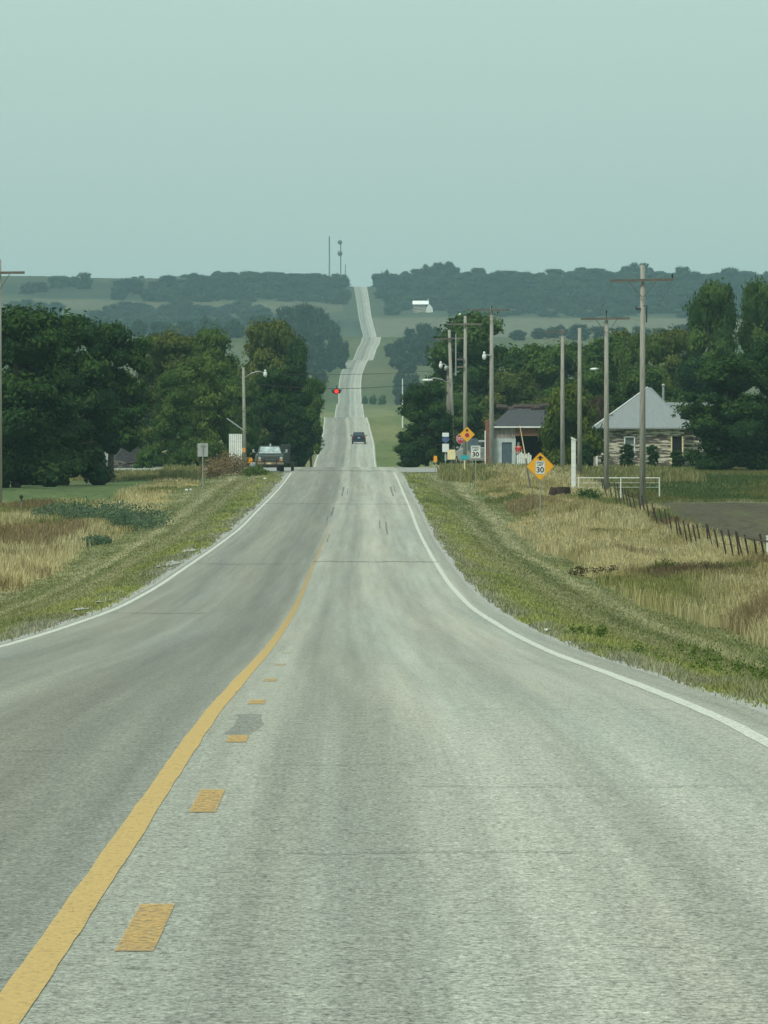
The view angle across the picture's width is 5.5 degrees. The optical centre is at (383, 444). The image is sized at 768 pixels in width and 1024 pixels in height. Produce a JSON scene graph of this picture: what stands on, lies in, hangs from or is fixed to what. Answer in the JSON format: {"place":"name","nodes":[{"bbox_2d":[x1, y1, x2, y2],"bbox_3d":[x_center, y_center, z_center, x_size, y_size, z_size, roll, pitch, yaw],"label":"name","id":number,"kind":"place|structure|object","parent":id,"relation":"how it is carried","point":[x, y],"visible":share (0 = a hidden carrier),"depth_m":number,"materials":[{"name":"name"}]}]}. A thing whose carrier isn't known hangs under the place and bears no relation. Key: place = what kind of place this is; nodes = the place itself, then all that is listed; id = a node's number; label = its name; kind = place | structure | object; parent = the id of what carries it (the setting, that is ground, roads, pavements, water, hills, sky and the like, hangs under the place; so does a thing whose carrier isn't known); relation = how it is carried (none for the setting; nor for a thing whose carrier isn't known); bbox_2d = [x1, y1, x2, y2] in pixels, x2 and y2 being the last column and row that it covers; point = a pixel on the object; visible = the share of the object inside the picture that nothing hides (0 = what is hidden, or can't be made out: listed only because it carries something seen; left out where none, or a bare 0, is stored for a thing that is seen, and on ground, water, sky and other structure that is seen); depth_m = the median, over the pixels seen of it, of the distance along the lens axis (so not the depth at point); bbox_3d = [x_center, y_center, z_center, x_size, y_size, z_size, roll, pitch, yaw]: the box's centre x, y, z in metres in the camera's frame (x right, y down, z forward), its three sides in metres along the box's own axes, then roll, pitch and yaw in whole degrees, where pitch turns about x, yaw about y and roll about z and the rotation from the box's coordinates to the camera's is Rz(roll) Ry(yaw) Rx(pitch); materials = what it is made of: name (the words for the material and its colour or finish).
{"place":"outdoors","nodes":[
{"label":"outdoors","id":0,"kind":"place"},
{"bbox_2d":[0,287,767,1023],"bbox_3d":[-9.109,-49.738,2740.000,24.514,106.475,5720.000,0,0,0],"label":"road","id":1,"kind":"structure","parent":0,"point":[330,737],"depth_m":38.62,"materials":[{"name":"asphalt"}]},
{"bbox_2d":[0,276,767,685],"bbox_3d":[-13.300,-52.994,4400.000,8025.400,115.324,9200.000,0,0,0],"label":"ground","id":2,"kind":"structure","parent":0,"point":[740,518],"depth_m":2628.83,"materials":[{"name":"green plant"}]},
{"bbox_2d":[2,343,16,417],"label":"broadleaf tree","id":3,"kind":"object","parent":2,"relation":"on","point":[5,360],"visible":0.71,"depth_m":470.21,"materials":[{"name":"green plant"}]},
{"bbox_2d":[0,259,24,503],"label":"power pole","id":4,"kind":"object","parent":2,"relation":"on","point":[12,272],"visible":0.87,"depth_m":404.90,"materials":[{"name":"brown wood"}]},
{"bbox_2d":[1,303,84,487],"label":"broadleaf tree","id":5,"kind":"object","parent":2,"relation":"on","point":[30,412],"visible":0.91,"depth_m":488.18,"materials":[{"name":"green plant"}]},
{"bbox_2d":[4,345,87,485],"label":"broadleaf tree","id":6,"kind":"object","parent":2,"relation":"on","point":[70,427],"visible":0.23,"depth_m":504.67,"materials":[{"name":"green plant"}]},
{"bbox_2d":[28,499,93,517],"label":"weed patch","id":7,"kind":"object","parent":2,"relation":"on","point":[59,509],"visible":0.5,"depth_m":375.49,"materials":[{"name":"green plant"}]},
{"bbox_2d":[5,307,128,485],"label":"broadleaf tree","id":8,"kind":"object","parent":2,"relation":"on","point":[99,395],"visible":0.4,"depth_m":510.98,"materials":[{"name":"green plant"}]},
{"bbox_2d":[54,497,133,523],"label":"weed patch","id":9,"kind":"object","parent":2,"relation":"on","point":[102,508],"visible":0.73,"depth_m":365.29,"materials":[{"name":"green plant"}]},
{"bbox_2d":[79,533,111,546],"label":"weed patch","id":10,"kind":"object","parent":2,"relation":"on","point":[98,540],"visible":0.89,"depth_m":320.88,"materials":[{"name":"green plant"}]},
{"bbox_2d":[75,318,159,482],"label":"broadleaf tree","id":11,"kind":"object","parent":2,"relation":"on","point":[116,347],"visible":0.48,"depth_m":529.00,"materials":[{"name":"green plant"}]},
{"bbox_2d":[105,447,155,467],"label":"ruined house","id":12,"kind":"structure","parent":2,"relation":"on","point":[123,458],"depth_m":638.98,"materials":[{"name":"grey"}]},
{"bbox_2d":[100,502,175,530],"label":"weed patch","id":13,"kind":"object","parent":2,"relation":"on","point":[143,519],"visible":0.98,"depth_m":347.32,"materials":[{"name":"green plant"}]},
{"bbox_2d":[129,319,148,336],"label":"distant tree","id":14,"kind":"object","parent":2,"relation":"on","point":[139,325],"visible":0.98,"depth_m":3178.13,"materials":[{"name":"green plant"}]},
{"bbox_2d":[133,444,159,467],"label":"bush","id":15,"kind":"object","parent":2,"relation":"on","point":[145,457],"visible":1,"depth_m":599.57,"materials":[{"name":"green plant"}]},
{"bbox_2d":[136,387,165,466],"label":"broadleaf tree","id":16,"kind":"object","parent":2,"relation":"on","point":[145,419],"visible":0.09,"depth_m":827.16,"materials":[{"name":"green plant"}]},
{"bbox_2d":[147,321,174,336],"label":"distant tree","id":17,"kind":"object","parent":2,"relation":"on","point":[158,326],"visible":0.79,"depth_m":3166.99,"materials":[{"name":"green plant"}]},
{"bbox_2d":[130,327,204,452],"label":"broadleaf tree","id":18,"kind":"object","parent":2,"relation":"on","point":[174,347],"visible":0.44,"depth_m":689.09,"materials":[{"name":"green plant"}]},
{"bbox_2d":[149,368,196,465],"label":"broadleaf tree","id":19,"kind":"object","parent":2,"relation":"on","point":[173,411],"visible":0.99,"depth_m":609.57,"materials":[{"name":"green plant"}]},
{"bbox_2d":[4,270,352,335],"bbox_3d":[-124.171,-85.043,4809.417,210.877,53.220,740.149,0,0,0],"label":"hillside woods","id":20,"kind":"object","parent":2,"relation":"on","point":[246,288],"visible":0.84,"depth_m":4878.04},
{"bbox_2d":[172,320,196,336],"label":"distant tree","id":21,"kind":"object","parent":2,"relation":"on","point":[187,327],"visible":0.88,"depth_m":3188.60,"materials":[{"name":"green plant"}]},
{"bbox_2d":[167,350,245,467],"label":"broadleaf tree","id":22,"kind":"object","parent":2,"relation":"on","point":[214,409],"visible":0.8,"depth_m":623.82,"materials":[{"name":"green plant"}]},
{"bbox_2d":[195,315,222,333],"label":"distant tree","id":23,"kind":"object","parent":2,"relation":"on","point":[206,322],"visible":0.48,"depth_m":3157.98,"materials":[{"name":"green plant"}]},
{"bbox_2d":[194,462,226,477],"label":"tan bush","id":24,"kind":"object","parent":2,"relation":"on","point":[211,470],"visible":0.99,"depth_m":539.70,"materials":[{"name":"brown plant"}]},
{"bbox_2d":[191,324,241,426],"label":"broadleaf tree","id":25,"kind":"object","parent":2,"relation":"on","point":[214,341],"visible":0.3,"depth_m":698.69,"materials":[{"name":"green plant"}]},
{"bbox_2d":[198,450,254,475],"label":"tan bush","id":26,"kind":"object","parent":2,"relation":"on","point":[234,466],"visible":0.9,"depth_m":544.70,"materials":[{"name":"brown plant"}]},
{"bbox_2d":[222,319,245,337],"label":"distant tree","id":27,"kind":"object","parent":2,"relation":"on","point":[233,328],"visible":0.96,"depth_m":3177.70,"materials":[{"name":"green plant"}]},
{"bbox_2d":[227,418,243,461],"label":"white shed","id":28,"kind":"structure","parent":2,"relation":"on","point":[235,443],"depth_m":610.03,"materials":[{"name":"paint"}]},
{"bbox_2d":[216,375,263,463],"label":"broadleaf tree","id":29,"kind":"object","parent":2,"relation":"on","point":[252,434],"visible":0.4,"depth_m":659.55,"materials":[{"name":"green plant"}]},
{"bbox_2d":[242,367,246,465],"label":"lamp pole","id":30,"kind":"object","parent":2,"relation":"on","point":[243,408],"visible":0.79,"depth_m":639.89,"materials":[{"name":"grey wood"}]},
{"bbox_2d":[240,464,271,475],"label":"weed patch","id":31,"kind":"object","parent":2,"relation":"on","point":[247,471],"visible":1,"depth_m":539.71,"materials":[{"name":"green plant"}]},
{"bbox_2d":[236,315,304,445],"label":"broadleaf tree","id":32,"kind":"object","parent":2,"relation":"on","point":[268,343],"visible":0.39,"depth_m":798.53,"materials":[{"name":"green plant"}]},
{"bbox_2d":[246,362,322,467],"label":"broadleaf tree","id":33,"kind":"object","parent":2,"relation":"on","point":[283,417],"visible":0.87,"depth_m":663.60,"materials":[{"name":"green plant"}]},
{"bbox_2d":[275,305,299,326],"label":"distant tree","id":34,"kind":"object","parent":2,"relation":"on","point":[286,313],"visible":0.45,"depth_m":3159.44,"materials":[{"name":"green plant"}]},
{"bbox_2d":[283,337,309,466],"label":"broadleaf tree","id":35,"kind":"object","parent":2,"relation":"on","point":[297,351],"visible":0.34,"depth_m":789.18,"materials":[{"name":"green plant"}]},
{"bbox_2d":[290,302,315,329],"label":"distant tree","id":36,"kind":"object","parent":2,"relation":"on","point":[303,311],"visible":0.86,"depth_m":3186.62,"materials":[{"name":"green plant"}]},
{"bbox_2d":[304,344,317,374],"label":"distant tree","id":37,"kind":"object","parent":2,"relation":"on","point":[312,354],"visible":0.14,"depth_m":2728.53,"materials":[{"name":"green plant"}]},
{"bbox_2d":[301,376,326,466],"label":"broadleaf tree","id":38,"kind":"object","parent":2,"relation":"on","point":[315,382],"visible":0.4,"depth_m":689.29,"materials":[{"name":"green plant"}]},
{"bbox_2d":[303,325,326,359],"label":"distant tree","id":39,"kind":"object","parent":2,"relation":"on","point":[315,337],"visible":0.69,"depth_m":2926.68,"materials":[{"name":"green plant"}]},
{"bbox_2d":[306,307,329,328],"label":"distant tree","id":40,"kind":"object","parent":2,"relation":"on","point":[317,318],"visible":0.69,"depth_m":3168.39,"materials":[{"name":"green plant"}]},
{"bbox_2d":[310,362,328,382],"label":"distant tree","id":41,"kind":"object","parent":2,"relation":"on","point":[318,371],"visible":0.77,"depth_m":2638.57,"materials":[{"name":"green plant"}]},
{"bbox_2d":[313,346,334,371],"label":"distant tree","id":42,"kind":"object","parent":2,"relation":"on","point":[325,356],"visible":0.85,"depth_m":2758.53,"materials":[{"name":"green plant"}]},
{"bbox_2d":[322,319,341,341],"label":"distant tree","id":43,"kind":"object","parent":2,"relation":"on","point":[332,326],"visible":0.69,"depth_m":3138.93,"materials":[{"name":"green plant"}]},
{"bbox_2d":[326,331,344,360],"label":"distant tree","id":44,"kind":"object","parent":2,"relation":"on","point":[334,343],"visible":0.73,"depth_m":2898.74,"materials":[{"name":"green plant"}]},
{"bbox_2d":[333,350,347,368],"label":"distant tree","id":45,"kind":"object","parent":2,"relation":"on","point":[340,359],"visible":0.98,"depth_m":2798.85,"materials":[{"name":"green plant"}]},
{"bbox_2d":[0,471,767,708],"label":"verge grass","id":46,"kind":"structure","parent":2,"relation":"on","point":[535,609],"depth_m":208.99,"materials":[{"name":"plant"}]},
{"bbox_2d":[0,462,767,646],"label":"tall grass","id":47,"kind":"structure","parent":2,"relation":"on","point":[708,582],"depth_m":316.36,"materials":[{"name":"plant"}]},
{"bbox_2d":[0,473,767,714],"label":"road shoulder","id":48,"kind":"object","parent":2,"relation":"on","point":[763,709],"visible":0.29,"depth_m":174.07},
{"bbox_2d":[69,461,706,484],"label":"roadside grass","id":49,"kind":"structure","parent":2,"relation":"on","point":[452,472],"depth_m":537.10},
{"bbox_2d":[392,370,406,396],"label":"distant tree","id":50,"kind":"object","parent":2,"relation":"on","point":[398,377],"visible":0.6,"depth_m":2558.94,"materials":[{"name":"green plant"}]},
{"bbox_2d":[391,430,413,466],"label":"broadleaf tree","id":51,"kind":"object","parent":2,"relation":"on","point":[403,440],"visible":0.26,"depth_m":659.65,"materials":[{"name":"green plant"}]},
{"bbox_2d":[394,351,418,372],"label":"distant tree","id":52,"kind":"object","parent":2,"relation":"on","point":[410,359],"visible":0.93,"depth_m":2738.81,"materials":[{"name":"green plant"}]},
{"bbox_2d":[403,327,418,346],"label":"distant tree","id":53,"kind":"object","parent":2,"relation":"on","point":[409,338],"visible":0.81,"depth_m":3058.17,"materials":[{"name":"green plant"}]},
{"bbox_2d":[405,341,433,365],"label":"distant tree","id":54,"kind":"object","parent":2,"relation":"on","point":[415,349],"visible":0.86,"depth_m":2817.33,"materials":[{"name":"green plant"}]},
{"bbox_2d":[412,299,432,312],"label":"farmhouse","id":55,"kind":"object","parent":2,"relation":"on","point":[419,306],"visible":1,"depth_m":4739.00,"materials":[{"name":"white paint"}]},
{"bbox_2d":[416,322,432,342],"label":"distant tree","id":56,"kind":"object","parent":2,"relation":"on","point":[424,330],"visible":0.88,"depth_m":3077.97,"materials":[{"name":"green plant"}]},
{"bbox_2d":[396,379,458,466],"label":"broadleaf tree","id":57,"kind":"object","parent":2,"relation":"on","point":[420,408],"visible":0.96,"depth_m":638.99,"materials":[{"name":"green plant"}]},
{"bbox_2d":[435,330,463,463],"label":"power pole","id":58,"kind":"object","parent":2,"relation":"on","point":[449,338],"visible":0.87,"depth_m":639.88,"materials":[{"name":"grey wood"}]},
{"bbox_2d":[433,396,486,463],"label":"broadleaf tree","id":59,"kind":"object","parent":2,"relation":"on","point":[474,412],"visible":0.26,"depth_m":759.19,"materials":[{"name":"green plant"}]},
{"bbox_2d":[447,316,481,464],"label":"power pole","id":60,"kind":"object","parent":2,"relation":"on","point":[465,324],"visible":0.8,"depth_m":616.88,"materials":[{"name":"grey wood"}]},
{"bbox_2d":[419,308,513,438],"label":"broadleaf tree","id":61,"kind":"object","parent":2,"relation":"on","point":[478,366],"visible":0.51,"depth_m":797.87,"materials":[{"name":"green plant"}]},
{"bbox_2d":[471,306,509,466],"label":"power pole","id":62,"kind":"object","parent":2,"relation":"on","point":[491,417],"visible":0.91,"depth_m":575.87,"materials":[{"name":"grey wood"}]},
{"bbox_2d":[470,367,540,462],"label":"broadleaf tree","id":63,"kind":"object","parent":2,"relation":"on","point":[510,389],"visible":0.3,"depth_m":758.50,"materials":[{"name":"green plant"}]},
{"bbox_2d":[485,402,566,463],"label":"brick shop","id":64,"kind":"structure","parent":2,"relation":"on","point":[528,419],"depth_m":650.34,"materials":[{"name":"white paint"}]},
{"bbox_2d":[497,342,566,409],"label":"broadleaf tree","id":65,"kind":"object","parent":2,"relation":"on","point":[540,364],"visible":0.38,"depth_m":789.15,"materials":[{"name":"green plant"}]},
{"bbox_2d":[526,453,553,526],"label":"warning sign","id":66,"kind":"object","parent":2,"relation":"on","point":[540,466],"visible":0.98,"depth_m":361.99,"materials":[{"name":"metal"}]},
{"bbox_2d":[544,330,565,465],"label":"power pole","id":67,"kind":"object","parent":2,"relation":"on","point":[562,434],"visible":0.83,"depth_m":586.88,"materials":[{"name":"grey wood"}]},
{"bbox_2d":[540,338,589,390],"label":"broadleaf tree","id":68,"kind":"object","parent":2,"relation":"on","point":[571,356],"visible":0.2,"depth_m":808.89,"materials":[{"name":"green plant"}]},
{"bbox_2d":[372,266,767,317],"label":"hillside woods","id":69,"kind":"object","parent":2,"relation":"on","point":[576,292],"visible":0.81,"depth_m":4898.02,"materials":[{"name":"plant"}]},
{"bbox_2d":[536,382,603,467],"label":"vine covered tree","id":70,"kind":"object","parent":2,"relation":"on","point":[549,434],"visible":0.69,"depth_m":599.04,"materials":[{"name":"green plant"}]},
{"bbox_2d":[571,437,575,487],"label":"gate post","id":71,"kind":"object","parent":2,"relation":"on","point":[573,462],"visible":0.67,"depth_m":481.87,"materials":[{"name":"white paint"}]},
{"bbox_2d":[565,323,591,340],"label":"distant tree","id":72,"kind":"object","parent":2,"relation":"on","point":[586,332],"visible":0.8,"depth_m":3157.86,"materials":[{"name":"green plant"}]},
{"bbox_2d":[577,328,581,474],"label":"power pole","id":73,"kind":"object","parent":2,"relation":"on","point":[579,433],"visible":0.79,"depth_m":534.89,"materials":[{"name":"grey wood"}]},
{"bbox_2d":[559,621,607,637],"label":"weed patch","id":74,"kind":"object","parent":2,"relation":"on","point":[600,632],"visible":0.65,"depth_m":123.35,"materials":[{"name":"green plant"}]},
{"bbox_2d":[582,442,592,466],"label":"bush","id":75,"kind":"object","parent":2,"relation":"on","point":[587,455],"visible":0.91,"depth_m":597.77,"materials":[{"name":"green plant"}]},
{"bbox_2d":[568,368,626,411],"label":"broadleaf tree","id":76,"kind":"object","parent":2,"relation":"on","point":[593,383],"visible":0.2,"depth_m":679.36,"materials":[{"name":"green plant"}]},
{"bbox_2d":[583,395,611,465],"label":"broadleaf tree","id":77,"kind":"object","parent":2,"relation":"on","point":[596,401],"visible":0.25,"depth_m":624.40,"materials":[{"name":"green plant"}]},
{"bbox_2d":[571,333,627,408],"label":"broadleaf tree","id":78,"kind":"object","parent":2,"relation":"on","point":[594,358],"visible":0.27,"depth_m":798.59,"materials":[{"name":"green plant"}]},
{"bbox_2d":[567,563,633,576],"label":"dark brush","id":79,"kind":"object","parent":2,"relation":"on","point":[590,570],"visible":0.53,"depth_m":260.70,"materials":[{"name":"brown plant"}]},
{"bbox_2d":[581,310,629,492],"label":"power pole","id":80,"kind":"object","parent":2,"relation":"on","point":[606,416],"visible":0.93,"depth_m":470.88,"materials":[{"name":"grey wood"}]},
{"bbox_2d":[619,443,635,465],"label":"bush","id":81,"kind":"object","parent":2,"relation":"on","point":[628,451],"visible":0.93,"depth_m":597.72,"materials":[{"name":"green plant"}]},
{"bbox_2d":[613,328,667,384],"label":"broadleaf tree","id":82,"kind":"object","parent":2,"relation":"on","point":[629,358],"visible":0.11,"depth_m":789.07,"materials":[{"name":"green plant"}]},
{"bbox_2d":[610,265,673,507],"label":"power pole","id":83,"kind":"object","parent":2,"relation":"on","point":[642,458],"visible":0.91,"depth_m":404.88,"materials":[{"name":"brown wood"}]},
{"bbox_2d":[610,363,682,409],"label":"broadleaf tree","id":84,"kind":"object","parent":2,"relation":"on","point":[631,378],"visible":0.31,"depth_m":698.96,"materials":[{"name":"green plant"}]},
{"bbox_2d":[592,384,713,466],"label":"peeling house","id":85,"kind":"structure","parent":2,"relation":"on","point":[666,434],"depth_m":612.00,"materials":[{"name":"white paint"}]},
{"bbox_2d":[646,444,660,466],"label":"bush","id":86,"kind":"object","parent":2,"relation":"on","point":[653,458],"visible":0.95,"depth_m":597.80,"materials":[{"name":"green plant"}]},
{"bbox_2d":[649,324,702,397],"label":"broadleaf tree","id":87,"kind":"object","parent":2,"relation":"on","point":[674,344],"visible":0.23,"depth_m":798.70,"materials":[{"name":"green plant"}]},
{"bbox_2d":[604,638,747,668],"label":"weed patch","id":88,"kind":"object","parent":2,"relation":"on","point":[711,649],"visible":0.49,"depth_m":96.60,"materials":[{"name":"green plant"}]},
{"bbox_2d":[588,465,767,503],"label":"pasture grass","id":89,"kind":"structure","parent":2,"relation":"on","point":[704,493],"depth_m":514.07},
{"bbox_2d":[670,450,685,467],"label":"bush","id":90,"kind":"object","parent":2,"relation":"on","point":[675,456],"visible":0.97,"depth_m":597.74,"materials":[{"name":"green plant"}]},
{"bbox_2d":[601,478,767,556],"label":"wire fence","id":91,"kind":"object","parent":2,"relation":"on","point":[729,533],"visible":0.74,"depth_m":318.86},
{"bbox_2d":[667,354,727,394],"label":"broadleaf tree","id":92,"kind":"object","parent":2,"relation":"on","point":[686,379],"visible":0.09,"depth_m":749.01,"materials":[{"name":"green plant"}]},
{"bbox_2d":[681,277,741,356],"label":"tall tree","id":93,"kind":"object","parent":2,"relation":"on","point":[712,315],"visible":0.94,"depth_m":769.17,"materials":[{"name":"green plant"}]},
{"bbox_2d":[670,352,767,470],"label":"broadleaf tree","id":94,"kind":"object","parent":2,"relation":"on","point":[725,427],"visible":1,"depth_m":573.56,"materials":[{"name":"green plant"}]},
{"bbox_2d":[699,656,767,680],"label":"weed patch","id":95,"kind":"object","parent":2,"relation":"on","point":[751,669],"visible":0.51,"depth_m":89.68,"materials":[{"name":"green plant"}]},
{"bbox_2d":[735,275,767,396],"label":"tall tree","id":96,"kind":"object","parent":2,"relation":"on","point":[754,308],"visible":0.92,"depth_m":773.80,"materials":[{"name":"green plant"}]},
{"bbox_2d":[740,334,767,468],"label":"broadleaf tree","id":97,"kind":"object","parent":2,"relation":"on","point":[759,352],"visible":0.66,"depth_m":578.26,"materials":[{"name":"green plant"}]},
{"bbox_2d":[0,0,767,286],"label":"sky","id":98,"kind":"structure","parent":0,"point":[146,138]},
{"bbox_2d":[114,467,747,474],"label":"side road","id":99,"kind":"structure","parent":0,"point":[400,469],"depth_m":573.59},
{"bbox_2d":[252,444,287,470],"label":"pickup truck","id":100,"kind":"object","parent":99,"relation":"on","point":[269,456],"visible":0.9,"depth_m":553.06,"materials":[{"name":"paint"}]},
{"bbox_2d":[277,444,293,470],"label":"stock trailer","id":101,"kind":"object","parent":99,"relation":"on","point":[283,447],"visible":0.77,"depth_m":560.10,"materials":[{"name":"metal"}]},
{"bbox_2d":[455,440,484,463],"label":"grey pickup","id":102,"kind":"object","parent":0,"point":[459,451],"visible":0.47,"depth_m":653.03,"materials":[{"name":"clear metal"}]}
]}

